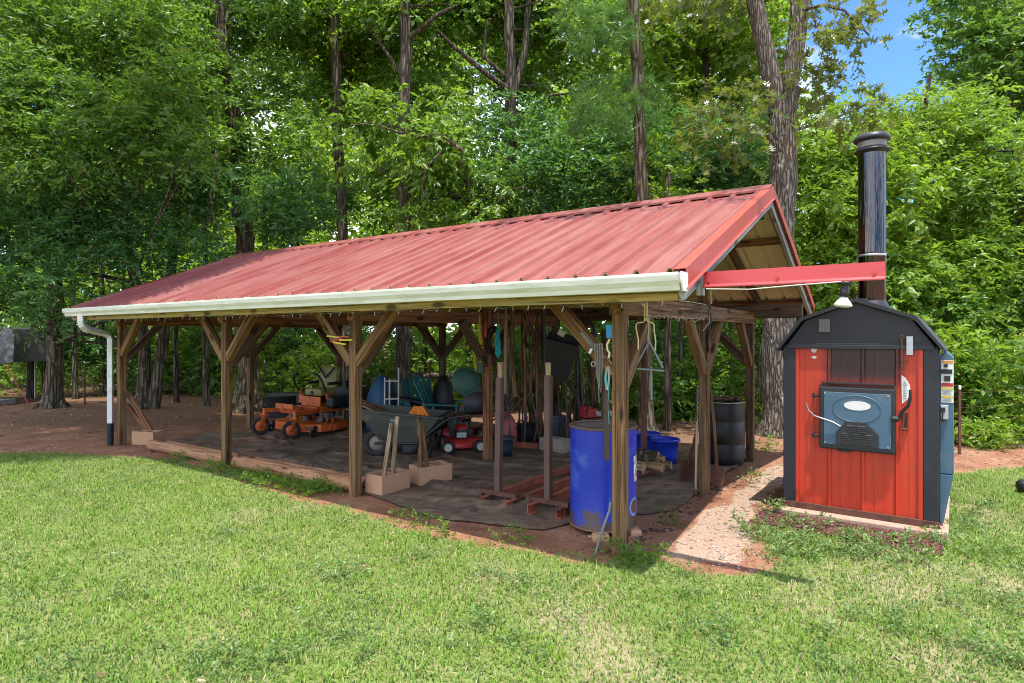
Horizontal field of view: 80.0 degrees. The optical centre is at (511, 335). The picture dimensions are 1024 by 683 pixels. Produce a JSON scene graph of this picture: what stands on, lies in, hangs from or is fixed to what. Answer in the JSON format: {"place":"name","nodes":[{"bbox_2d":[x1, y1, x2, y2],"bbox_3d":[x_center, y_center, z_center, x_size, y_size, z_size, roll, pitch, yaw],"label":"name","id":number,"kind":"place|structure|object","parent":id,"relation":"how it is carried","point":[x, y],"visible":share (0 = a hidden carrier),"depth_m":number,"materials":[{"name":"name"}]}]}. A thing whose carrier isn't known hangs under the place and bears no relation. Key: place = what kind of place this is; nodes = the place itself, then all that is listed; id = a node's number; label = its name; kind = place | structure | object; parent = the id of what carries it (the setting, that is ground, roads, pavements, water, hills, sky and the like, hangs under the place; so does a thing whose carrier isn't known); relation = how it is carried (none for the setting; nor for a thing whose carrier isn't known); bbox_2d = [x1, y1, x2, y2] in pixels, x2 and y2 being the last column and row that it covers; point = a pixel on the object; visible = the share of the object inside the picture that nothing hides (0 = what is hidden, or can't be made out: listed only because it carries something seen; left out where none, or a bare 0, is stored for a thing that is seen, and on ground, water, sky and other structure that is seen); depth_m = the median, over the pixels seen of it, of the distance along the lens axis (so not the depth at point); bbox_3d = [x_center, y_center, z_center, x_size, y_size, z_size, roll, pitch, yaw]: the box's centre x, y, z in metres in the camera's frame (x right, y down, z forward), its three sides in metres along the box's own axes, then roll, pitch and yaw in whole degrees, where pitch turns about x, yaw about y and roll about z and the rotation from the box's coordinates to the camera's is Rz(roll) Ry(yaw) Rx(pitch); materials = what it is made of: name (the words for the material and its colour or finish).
{"place":"outdoors","nodes":[
{"label":"outdoors","id":0,"kind":"place"},
{"bbox_2d":[2,0,1003,336],"label":"sky","id":1,"kind":"structure","parent":0,"point":[899,67],"materials":[{"name":"blue"}]},
{"bbox_2d":[0,337,1023,682],"bbox_3d":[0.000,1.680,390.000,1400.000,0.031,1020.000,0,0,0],"label":"ground","id":2,"kind":"structure","parent":0,"point":[76,433],"depth_m":4.41,"materials":[{"name":"plant"}]},
{"bbox_2d":[0,148,56,397],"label":"sapling tree","id":3,"kind":"object","parent":2,"relation":"on","point":[29,393],"visible":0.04,"depth_m":16.42,"materials":[{"name":"green plant"}]},
{"bbox_2d":[0,327,68,406],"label":"tarp canopy","id":4,"kind":"object","parent":2,"relation":"on","point":[34,351],"visible":0.86,"depth_m":15.15,"materials":[{"name":"grey fabric"}]},
{"bbox_2d":[3,308,129,389],"bbox_3d":[-12.434,0.465,16.824,3.474,2.490,2.318,0,0,-18],"label":"bush","id":5,"kind":"object","parent":2,"relation":"on","point":[68,343],"visible":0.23,"depth_m":16.64,"materials":[{"name":"green plant"}]},
{"bbox_2d":[22,181,112,398],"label":"sapling tree","id":6,"kind":"object","parent":2,"relation":"on","point":[75,391],"visible":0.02,"depth_m":16.16,"materials":[{"name":"green plant"}]},
{"bbox_2d":[63,320,167,392],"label":"bush","id":7,"kind":"object","parent":2,"relation":"on","point":[134,376],"visible":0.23,"depth_m":16.97,"materials":[{"name":"green plant"}]},
{"bbox_2d":[82,168,151,395],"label":"sapling tree","id":8,"kind":"object","parent":2,"relation":"on","point":[102,390],"visible":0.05,"depth_m":16.95,"materials":[{"name":"green plant"}]},
{"bbox_2d":[0,115,234,409],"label":"oak tree","id":9,"kind":"object","parent":2,"relation":"on","point":[28,238],"visible":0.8,"depth_m":11.63,"materials":[{"name":"green plant"}]},
{"bbox_2d":[132,430,163,444],"bbox_3d":[-5.585,1.560,9.354,0.400,0.200,0.200,0,0,14],"label":"cinder block","id":10,"kind":"object","parent":2,"relation":"on","point":[141,437],"depth_m":9.27,"materials":[{"name":"concrete"}]},
{"bbox_2d":[85,336,220,393],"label":"bush","id":11,"kind":"object","parent":2,"relation":"on","point":[168,363],"visible":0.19,"depth_m":17.69,"materials":[{"name":"green plant"}]},
{"bbox_2d":[0,0,326,408],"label":"oak tree","id":12,"kind":"object","parent":2,"relation":"on","point":[70,26],"visible":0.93,"depth_m":10.91,"materials":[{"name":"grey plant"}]},
{"bbox_2d":[142,167,235,402],"bbox_3d":[-8.170,-1.305,15.385,3.408,6.269,1.878,0,0,36],"label":"sapling tree","id":13,"kind":"object","parent":2,"relation":"on","point":[176,393],"visible":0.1,"depth_m":15.34,"materials":[{"name":"green plant"}]},
{"bbox_2d":[146,440,232,462],"bbox_3d":[-4.480,1.600,8.408,1.951,0.156,0.152,0,0,34],"label":"landscape timber","id":14,"kind":"object","parent":2,"relation":"on","point":[171,448],"visible":0.79,"depth_m":8.36,"materials":[{"name":"wood"}]},
{"bbox_2d":[149,158,232,405],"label":"sapling tree","id":15,"kind":"object","parent":2,"relation":"on","point":[206,399],"visible":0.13,"depth_m":14.64,"materials":[{"name":"green plant"}]},
{"bbox_2d":[168,316,265,397],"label":"bush","id":16,"kind":"object","parent":2,"relation":"on","point":[213,380],"visible":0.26,"depth_m":17.05,"materials":[{"name":"green plant"}]},
{"bbox_2d":[108,0,368,413],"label":"oak tree","id":17,"kind":"object","parent":2,"relation":"on","point":[222,29],"visible":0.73,"depth_m":13.43,"materials":[{"name":"green plant"}]},
{"bbox_2d":[226,162,311,393],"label":"sapling tree","id":18,"kind":"object","parent":2,"relation":"on","point":[266,239],"visible":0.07,"depth_m":17.46,"materials":[{"name":"green plant"}]},
{"bbox_2d":[215,327,332,403],"bbox_3d":[-6.246,0.841,16.344,3.355,2.987,2.690,0,0,0],"label":"bush","id":19,"kind":"object","parent":2,"relation":"on","point":[269,363],"visible":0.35,"depth_m":16.21,"materials":[{"name":"green plant"}]},
{"bbox_2d":[231,455,348,490],"bbox_3d":[-2.586,1.595,7.130,2.186,0.166,0.162,0,0,34],"label":"landscape timber","id":20,"kind":"object","parent":2,"relation":"on","point":[242,462],"visible":0.66,"depth_m":7.06,"materials":[{"name":"wood"}]},
{"bbox_2d":[232,330,389,404],"bbox_3d":[-5.015,1.046,15.258,3.906,2.823,2.603,0,0,-19],"label":"bush","id":21,"kind":"object","parent":2,"relation":"on","point":[317,357],"visible":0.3,"depth_m":15.09,"materials":[{"name":"green plant"}]},
{"bbox_2d":[257,326,371,385],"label":"bush","id":22,"kind":"object","parent":2,"relation":"on","point":[291,344],"visible":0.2,"depth_m":16.98,"materials":[{"name":"green plant"}]},
{"bbox_2d":[233,0,431,379],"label":"hardwood tree","id":23,"kind":"object","parent":2,"relation":"on","point":[337,44],"visible":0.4,"depth_m":14.64,"materials":[{"name":"green plant"}]},
{"bbox_2d":[300,326,438,386],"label":"bush","id":24,"kind":"object","parent":2,"relation":"on","point":[366,383],"visible":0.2,"depth_m":16.75,"materials":[{"name":"green plant"}]},
{"bbox_2d":[311,0,521,405],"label":"hardwood tree","id":25,"kind":"object","parent":2,"relation":"on","point":[394,15],"visible":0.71,"depth_m":13.89,"materials":[{"name":"green plant"}]},
{"bbox_2d":[362,326,473,397],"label":"bush","id":26,"kind":"object","parent":2,"relation":"on","point":[390,375],"visible":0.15,"depth_m":16.13,"materials":[{"name":"green plant"}]},
{"bbox_2d":[84,360,761,416],"bbox_3d":[-2.593,1.100,14.053,15.765,1.160,1.362,0,0,11],"label":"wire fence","id":27,"kind":"object","parent":2,"relation":"on","point":[264,380],"visible":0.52,"depth_m":14.92,"materials":[{"name":"metal"}]},
{"bbox_2d":[312,76,536,417],"bbox_3d":[-1.692,-2.181,13.261,4.653,8.023,4.219,0,0,0],"label":"sapling tree","id":28,"kind":"object","parent":2,"relation":"on","point":[436,186],"visible":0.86,"depth_m":12.36,"materials":[{"name":"green plant"}]},
{"bbox_2d":[169,447,686,574],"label":"shade weeds","id":29,"kind":"object","parent":2,"relation":"on","point":[318,483],"visible":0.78,"depth_m":5.51,"materials":[{"name":"green plant"}]},
{"bbox_2d":[382,156,486,372],"bbox_3d":[-2.005,-1.549,15.683,2.801,6.758,2.260,0,0,0],"label":"sapling tree","id":30,"kind":"object","parent":2,"relation":"on","point":[424,350],"visible":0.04,"depth_m":15.55,"materials":[{"name":"green plant"}]},
{"bbox_2d":[382,328,494,403],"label":"bush","id":31,"kind":"object","parent":2,"relation":"on","point":[452,361],"visible":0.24,"depth_m":15.32,"materials":[{"name":"green plant"}]},
{"bbox_2d":[165,416,745,529],"bbox_3d":[-1.255,1.601,8.685,7.870,0.145,4.491,0,0,34],"label":"ground cloth","id":32,"kind":"object","parent":2,"relation":"on","point":[457,497],"visible":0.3,"depth_m":7.32,"materials":[{"name":"fabric"}]},
{"bbox_2d":[247,455,364,487],"bbox_3d":[-2.484,1.610,7.278,2.185,0.137,0.132,0,0,34],"label":"landscape timber","id":33,"kind":"object","parent":32,"relation":"on","point":[317,468],"visible":0.26,"depth_m":7.22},
{"bbox_2d":[251,365,369,438],"bbox_3d":[-3.385,1.097,10.669,1.336,1.126,1.970,0,0,34],"label":"riding mower","id":34,"kind":"object","parent":32,"relation":"on","point":[320,405],"visible":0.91,"depth_m":10.40,"materials":[{"name":"metal"}]},
{"bbox_2d":[264,392,304,416],"bbox_3d":[-4.713,1.440,12.800,0.920,0.440,0.920,0,0,0],"label":"black trough","id":35,"kind":"object","parent":34,"relation":"attached to","point":[271,399],"visible":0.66,"depth_m":12.43,"materials":[{"name":"plastic"}]},
{"bbox_2d":[366,375,396,430],"bbox_3d":[-2.259,1.170,10.614,0.580,0.980,0.467,0,0,0],"label":"tarp bundle","id":36,"kind":"object","parent":32,"relation":"on","point":[375,394],"visible":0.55,"depth_m":10.47,"materials":[{"name":"plastic"}]},
{"bbox_2d":[365,468,409,495],"bbox_3d":[-1.333,1.560,6.554,0.260,0.200,0.400,0,0,36],"label":"cinder block","id":37,"kind":"object","parent":32,"relation":"on","point":[377,483],"depth_m":6.44,"materials":[{"name":"concrete"}]},
{"bbox_2d":[390,416,399,473],"bbox_3d":[-1.250,1.215,6.500,0.098,0.720,0.075,0,0,0],"label":"wooden stake","id":38,"kind":"object","parent":37,"relation":"in","point":[395,444],"visible":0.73,"depth_m":6.46,"materials":[{"name":"brown wood"}]},
{"bbox_2d":[345,403,477,457],"bbox_3d":[-1.375,1.322,8.545,1.713,0.677,0.800,0,0,6],"label":"wheelbarrow","id":39,"kind":"object","parent":32,"relation":"on","point":[377,422],"visible":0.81,"depth_m":8.30,"materials":[{"name":"plastic"}]},
{"bbox_2d":[400,375,431,406],"bbox_3d":[-1.587,1.185,10.603,0.790,0.958,0.799,0,0,-20],"label":"plastic chair","id":40,"kind":"object","parent":32,"relation":"on","point":[405,390],"visible":0.16,"depth_m":10.83,"materials":[{"name":"plastic"}]},
{"bbox_2d":[409,460,451,485],"bbox_3d":[-0.927,1.560,6.955,0.420,0.200,0.260,0,0,-38],"label":"cinder block","id":41,"kind":"object","parent":32,"relation":"on","point":[437,470],"depth_m":6.86,"materials":[{"name":"concrete"}]},
{"bbox_2d":[415,378,470,425],"bbox_3d":[-1.126,1.185,10.028,0.799,0.958,0.790,0,0,15],"label":"plastic chair","id":42,"kind":"object","parent":32,"relation":"on","point":[424,389],"visible":0.34,"depth_m":9.96,"materials":[{"name":"plastic"}]},
{"bbox_2d":[433,375,454,428],"bbox_3d":[-1.144,1.160,10.311,0.437,1.000,0.354,0,0,0],"label":"tarp bundle","id":43,"kind":"object","parent":32,"relation":"on","point":[442,392],"visible":0.54,"depth_m":10.18,"materials":[{"name":"black plastic"}]},
{"bbox_2d":[448,412,494,435],"bbox_3d":[-0.660,1.438,9.600,0.720,0.435,0.440,0,0,-10],"label":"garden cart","id":44,"kind":"object","parent":32,"relation":"on","point":[450,423],"visible":0.29,"depth_m":9.39,"materials":[{"name":"black metal"}]},
{"bbox_2d":[463,388,482,413],"bbox_3d":[-0.600,1.028,9.600,0.392,0.380,0.386,0,0,0],"label":"grey bin","id":45,"kind":"object","parent":44,"relation":"on","point":[474,400],"visible":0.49,"depth_m":9.46,"materials":[{"name":"plastic"}]},
{"bbox_2d":[434,381,511,437],"bbox_3d":[-0.594,1.209,9.988,1.308,0.902,0.534,0,0,-40],"label":"push mower","id":46,"kind":"object","parent":32,"relation":"on","point":[446,431],"visible":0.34,"depth_m":9.73,"materials":[{"name":"red paint"}]},
{"bbox_2d":[437,387,528,453],"bbox_3d":[-0.409,1.209,8.887,1.308,0.902,0.535,0,0,-14],"label":"push mower","id":47,"kind":"object","parent":32,"relation":"on","point":[462,437],"visible":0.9,"depth_m":8.63,"materials":[{"name":"red paint"}]},
{"bbox_2d":[516,422,540,442],"bbox_3d":[0.258,1.512,9.500,0.340,0.297,0.280,0,0,-17],"label":"storage box","id":48,"kind":"object","parent":32,"relation":"on","point":[530,430],"visible":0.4,"depth_m":9.38,"materials":[{"name":"black plastic"}]},
{"bbox_2d":[539,436,569,453],"bbox_3d":[0.614,1.560,8.737,0.400,0.200,0.200,0,0,34],"label":"cinder block","id":49,"kind":"object","parent":32,"relation":"on","point":[561,445],"depth_m":8.62,"materials":[{"name":"concrete"}]},
{"bbox_2d":[478,330,653,518],"bbox_3d":[0.731,0.754,6.769,1.030,1.808,2.520,0,0,34],"label":"steel rack","id":50,"kind":"object","parent":32,"relation":"on","point":[551,492],"visible":0.47,"depth_m":5.97,"materials":[{"name":"brown metal"}]},
{"bbox_2d":[569,420,637,533],"bbox_3d":[0.800,1.211,5.360,0.598,0.868,0.598,0,0,-8],"label":"blue drum","id":51,"kind":"object","parent":32,"relation":"on","point":[590,482],"visible":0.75,"depth_m":5.14,"materials":[{"name":"paint"}]},
{"bbox_2d":[649,436,680,464],"bbox_3d":[1.941,1.478,7.736,0.360,0.365,0.360,0,0,28],"label":"blue tub","id":52,"kind":"object","parent":32,"relation":"on","point":[666,447],"visible":0.74,"depth_m":7.61,"materials":[{"name":"plastic"}]},
{"bbox_2d":[680,397,698,481],"bbox_3d":[1.999,1.163,6.713,0.298,0.979,0.108,0,0,14],"label":"shovel","id":53,"kind":"object","parent":32,"relation":"on","point":[687,470],"visible":0.58,"depth_m":6.74,"materials":[{"name":"metal"}]},
{"bbox_2d":[710,400,744,465],"bbox_3d":[2.798,1.260,8.025,0.508,0.820,0.508,0,0,-20],"label":"black barrel","id":54,"kind":"object","parent":32,"relation":"on","point":[730,423],"visible":0.66,"depth_m":7.80,"materials":[{"name":"plastic"}]},
{"bbox_2d":[62,184,885,556],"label":"open shed","id":55,"kind":"structure","parent":2,"relation":"on","point":[728,256],"depth_m":6.39,"materials":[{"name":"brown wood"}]},
{"bbox_2d":[451,338,478,394],"bbox_3d":[-0.631,0.214,8.246,0.380,1.168,0.066,0,0,-5],"label":"green disc","id":56,"kind":"object","parent":55,"relation":"hanging from","point":[465,380],"visible":0.98,"depth_m":8.23,"materials":[{"name":"plastic"}]},
{"bbox_2d":[503,309,507,393],"bbox_3d":[-0.092,0.202,7.878,0.084,1.104,0.065,0,0,17],"label":"wooden shaft","id":57,"kind":"object","parent":55,"relation":"hanging from","point":[505,371],"visible":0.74,"depth_m":7.85,"materials":[{"name":"brown wood"}]},
{"bbox_2d":[510,308,517,396],"bbox_3d":[0.026,0.217,7.791,0.113,1.135,0.066,0,0,27],"label":"wooden shaft","id":58,"kind":"object","parent":55,"relation":"hanging from","point":[513,381],"visible":1,"depth_m":7.79,"materials":[{"name":"brown wood"}]},
{"bbox_2d":[544,317,578,380],"bbox_3d":[0.615,0.092,7.390,0.440,0.908,0.391,0,0,12],"label":"black tub","id":59,"kind":"object","parent":55,"relation":"hanging from","point":[561,348],"visible":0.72,"depth_m":7.30,"materials":[{"name":"plastic"}]},
{"bbox_2d":[580,331,604,402],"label":"ratchet straps","id":60,"kind":"object","parent":55,"relation":"hanging from","point":[597,362],"visible":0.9,"depth_m":4.73,"materials":[{"name":"fabric"}]},
{"bbox_2d":[603,390,609,460],"bbox_3d":[0.733,0.695,4.719,0.053,0.550,0.003,0,0,24],"label":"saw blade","id":61,"kind":"object","parent":55,"relation":"hanging from","point":[606,402],"visible":1,"depth_m":4.72,"materials":[{"name":"metal"}]},
{"bbox_2d":[636,315,664,399],"bbox_3d":[1.110,0.175,4.941,0.245,0.690,0.032,0,0,-2],"label":"dinner bell","id":62,"kind":"object","parent":55,"relation":"hanging from","point":[650,369],"visible":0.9,"depth_m":4.93,"materials":[{"name":"grey metal"}]},
{"bbox_2d":[833,281,852,307],"bbox_3d":[2.032,-0.253,3.742,0.108,0.163,0.106,0,0,34],"label":"flood lamp","id":63,"kind":"object","parent":55,"relation":"hanging from","point":[843,301],"visible":0.99,"depth_m":3.71,"materials":[{"name":"glass"}]},
{"bbox_2d":[0,325,1004,395],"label":"undergrowth","id":64,"kind":"object","parent":2,"relation":"on","point":[7,376],"visible":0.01,"depth_m":17.76,"materials":[{"name":"green plant"}]},
{"bbox_2d":[0,0,1023,394],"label":"wood","id":65,"kind":"object","parent":2,"relation":"on","point":[354,150],"visible":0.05,"depth_m":24.10,"materials":[{"name":"green plant"}]},
{"bbox_2d":[0,496,1023,682],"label":"lawn weeds","id":66,"kind":"object","parent":2,"relation":"on","point":[819,644],"visible":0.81,"depth_m":3.43,"materials":[{"name":"green plant"}]},
{"bbox_2d":[0,402,1023,558],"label":"leaf litter","id":67,"kind":"object","parent":2,"relation":"on","point":[589,535],"visible":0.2,"depth_m":10.69,"materials":[{"name":"plant"}]},
{"bbox_2d":[454,326,582,404],"bbox_3d":[0.416,0.920,15.430,3.204,2.710,2.630,0,0,18],"label":"bush","id":68,"kind":"object","parent":2,"relation":"on","point":[515,357],"visible":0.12,"depth_m":15.00,"materials":[{"name":"green plant"}]},
{"bbox_2d":[451,84,636,333],"bbox_3d":[0.927,-1.901,13.164,4.995,7.462,2.934,0,0,0],"label":"understory tree","id":69,"kind":"object","parent":2,"relation":"on","point":[545,160],"visible":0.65,"depth_m":12.82,"materials":[{"name":"green plant"}]},
{"bbox_2d":[436,0,653,411],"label":"hardwood tree","id":70,"kind":"object","parent":2,"relation":"on","point":[519,41],"visible":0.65,"depth_m":14.32,"materials":[{"name":"green plant"}]},
{"bbox_2d":[493,321,609,397],"bbox_3d":[1.170,0.649,15.817,3.864,2.841,2.217,0,0,-18],"label":"bush","id":71,"kind":"object","parent":2,"relation":"on","point":[599,325],"visible":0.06,"depth_m":15.47,"materials":[{"name":"green plant"}]},
{"bbox_2d":[527,328,629,410],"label":"bush","id":72,"kind":"object","parent":2,"relation":"on","point":[585,359],"visible":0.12,"depth_m":14.09,"materials":[{"name":"green plant"}]},
{"bbox_2d":[550,0,680,435],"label":"pine tree","id":73,"kind":"object","parent":2,"relation":"on","point":[635,82],"visible":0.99,"depth_m":10.17,"materials":[{"name":"plant"}]},
{"bbox_2d":[595,348,713,421],"bbox_3d":[3.122,1.352,12.619,3.020,2.242,2.673,0,0,0],"label":"bush","id":74,"kind":"object","parent":2,"relation":"on","point":[633,396],"visible":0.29,"depth_m":12.15,"materials":[{"name":"green plant"}]},
{"bbox_2d":[585,320,734,413],"bbox_3d":[3.279,0.649,13.860,3.698,2.805,2.539,0,0,0],"label":"bush","id":75,"kind":"object","parent":2,"relation":"on","point":[659,347],"visible":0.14,"depth_m":13.63,"materials":[{"name":"green plant"}]},
{"bbox_2d":[599,131,722,430],"bbox_3d":[2.749,-1.005,11.116,2.081,5.670,2.504,0,0,-34],"label":"sapling tree","id":76,"kind":"object","parent":2,"relation":"on","point":[670,190],"visible":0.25,"depth_m":10.87,"materials":[{"name":"green plant"}]},
{"bbox_2d":[614,149,728,411],"bbox_3d":[3.421,-1.251,12.600,2.570,6.162,2.451,0,0,0],"label":"sapling tree","id":77,"kind":"object","parent":2,"relation":"on","point":[680,355],"visible":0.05,"depth_m":12.37,"materials":[{"name":"green plant"}]},
{"bbox_2d":[604,481,739,552],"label":"bark mulch","id":78,"kind":"object","parent":2,"relation":"on","point":[668,528],"visible":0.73,"depth_m":5.43,"materials":[{"name":"wood"}]},
{"bbox_2d":[710,389,723,487],"bbox_3d":[2.218,1.115,6.605,0.170,1.073,0.057,0,0,-12],"label":"shovel","id":79,"kind":"object","parent":78,"relation":"on","point":[718,476],"visible":0.97,"depth_m":6.59,"materials":[{"name":"metal"}]},
{"bbox_2d":[573,97,809,216],"bbox_3d":[3.668,-1.634,12.584,4.738,6.928,3.151,0,0,0],"label":"understory tree","id":80,"kind":"object","parent":2,"relation":"on","point":[727,176],"visible":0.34,"depth_m":12.29,"materials":[{"name":"green plant"}]},
{"bbox_2d":[632,333,763,423],"bbox_3d":[4.143,1.123,12.246,3.725,2.468,2.425,0,0,0],"label":"bush","id":81,"kind":"object","parent":2,"relation":"on","point":[728,383],"visible":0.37,"depth_m":11.95,"materials":[{"name":"green plant"}]},
{"bbox_2d":[603,0,808,395],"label":"hardwood tree","id":82,"kind":"object","parent":2,"relation":"on","point":[663,52],"visible":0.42,"depth_m":14.98,"materials":[{"name":"green plant"}]},
{"bbox_2d":[712,318,798,402],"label":"bush","id":83,"kind":"object","parent":2,"relation":"on","point":[758,337],"visible":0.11,"depth_m":12.79,"materials":[{"name":"green plant"}]},
{"bbox_2d":[624,0,905,438],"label":"forked oak","id":84,"kind":"object","parent":2,"relation":"on","point":[781,91],"visible":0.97,"depth_m":10.04,"materials":[{"name":"green plant"}]},
{"bbox_2d":[749,508,911,546],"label":"bark mulch","id":85,"kind":"object","parent":2,"relation":"on","point":[819,521],"visible":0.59,"depth_m":5.32,"materials":[{"name":"brown wood"}]},
{"bbox_2d":[757,109,958,324],"bbox_3d":[6.489,-1.458,11.886,3.821,6.576,3.024,0,0,0],"label":"maple tree","id":86,"kind":"object","parent":2,"relation":"on","point":[829,221],"visible":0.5,"depth_m":11.37,"materials":[{"name":"green plant"}]},
{"bbox_2d":[773,496,949,540],"bbox_3d":[3.462,1.665,5.997,1.360,0.070,1.500,0,0,36],"label":"concrete pad","id":87,"kind":"object","parent":2,"relation":"on","point":[859,521],"visible":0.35,"depth_m":5.38,"materials":[{"name":"concrete"}]},
{"bbox_2d":[777,131,954,528],"bbox_3d":[3.445,-0.172,5.922,1.391,3.609,1.413,0,0,36],"label":"wood boiler","id":88,"kind":"object","parent":87,"relation":"on","point":[868,404],"visible":0.99,"depth_m":5.48,"materials":[{"name":"paint"}]},
{"bbox_2d":[805,386,911,454],"bbox_3d":[3.072,0.746,5.429,0.820,0.574,0.178,0,0,36],"label":"door","id":89,"kind":"structure","parent":88,"relation":"in","point":[850,418],"depth_m":5.43,"materials":[{"name":"black paint"}]},
{"bbox_2d":[723,440,1023,576],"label":"weeds","id":90,"kind":"object","parent":2,"relation":"on","point":[802,534],"visible":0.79,"depth_m":4.86,"materials":[{"name":"green plant"}]},
{"bbox_2d":[891,535,943,555],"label":"bark mulch","id":91,"kind":"object","parent":2,"relation":"on","point":[938,546],"visible":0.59,"depth_m":4.85,"materials":[{"name":"brown wood"}]},
{"bbox_2d":[849,72,1023,330],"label":"maple tree","id":92,"kind":"object","parent":2,"relation":"on","point":[926,119],"visible":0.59,"depth_m":12.05,"materials":[{"name":"green plant"}]},
{"bbox_2d":[886,267,1023,423],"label":"bush","id":93,"kind":"object","parent":2,"relation":"on","point":[954,307],"visible":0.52,"depth_m":11.12,"materials":[{"name":"green plant"}]},
{"bbox_2d":[900,0,1023,386],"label":"hardwood tree","id":94,"kind":"object","parent":2,"relation":"on","point":[994,47],"visible":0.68,"depth_m":15.93,"materials":[{"name":"green plant"}]},
{"bbox_2d":[921,108,1023,358],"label":"maple tree","id":95,"kind":"object","parent":2,"relation":"on","point":[1015,157],"visible":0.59,"depth_m":11.84,"materials":[{"name":"green plant"}]},
{"bbox_2d":[923,314,1023,440],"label":"bush","id":96,"kind":"object","parent":2,"relation":"on","point":[955,352],"visible":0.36,"depth_m":10.12,"materials":[{"name":"green plant"}]},
{"bbox_2d":[937,303,1023,418],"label":"bush","id":97,"kind":"object","parent":2,"relation":"on","point":[1010,319],"visible":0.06,"depth_m":11.10,"materials":[{"name":"green plant"}]},
{"bbox_2d":[954,412,1022,449],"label":"weed clump","id":98,"kind":"object","parent":2,"relation":"on","point":[975,437],"visible":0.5,"depth_m":9.12,"materials":[{"name":"green plant"}]},
{"bbox_2d":[954,327,1023,437],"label":"bush","id":99,"kind":"object","parent":2,"relation":"on","point":[1007,349],"visible":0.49,"depth_m":9.84,"materials":[{"name":"green plant"}]},
{"bbox_2d":[954,409,1023,450],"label":"weed clump","id":100,"kind":"object","parent":2,"relation":"on","point":[989,435],"visible":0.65,"depth_m":9.11,"materials":[{"name":"green plant"}]},
{"bbox_2d":[958,385,1023,454],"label":"wire fence","id":101,"kind":"object","parent":2,"relation":"on","point":[959,419],"visible":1,"depth_m":8.61,"materials":[{"name":"metal"}]},
{"bbox_2d":[0,449,1023,682],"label":"lawn grass","id":102,"kind":"structure","parent":0,"point":[134,635],"depth_m":3.90,"materials":[{"name":"plant"}]},
{"bbox_2d":[658,459,782,572],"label":"gravel","id":103,"kind":"structure","parent":0,"point":[714,547],"depth_m":5.25,"materials":[{"name":"gravel"}]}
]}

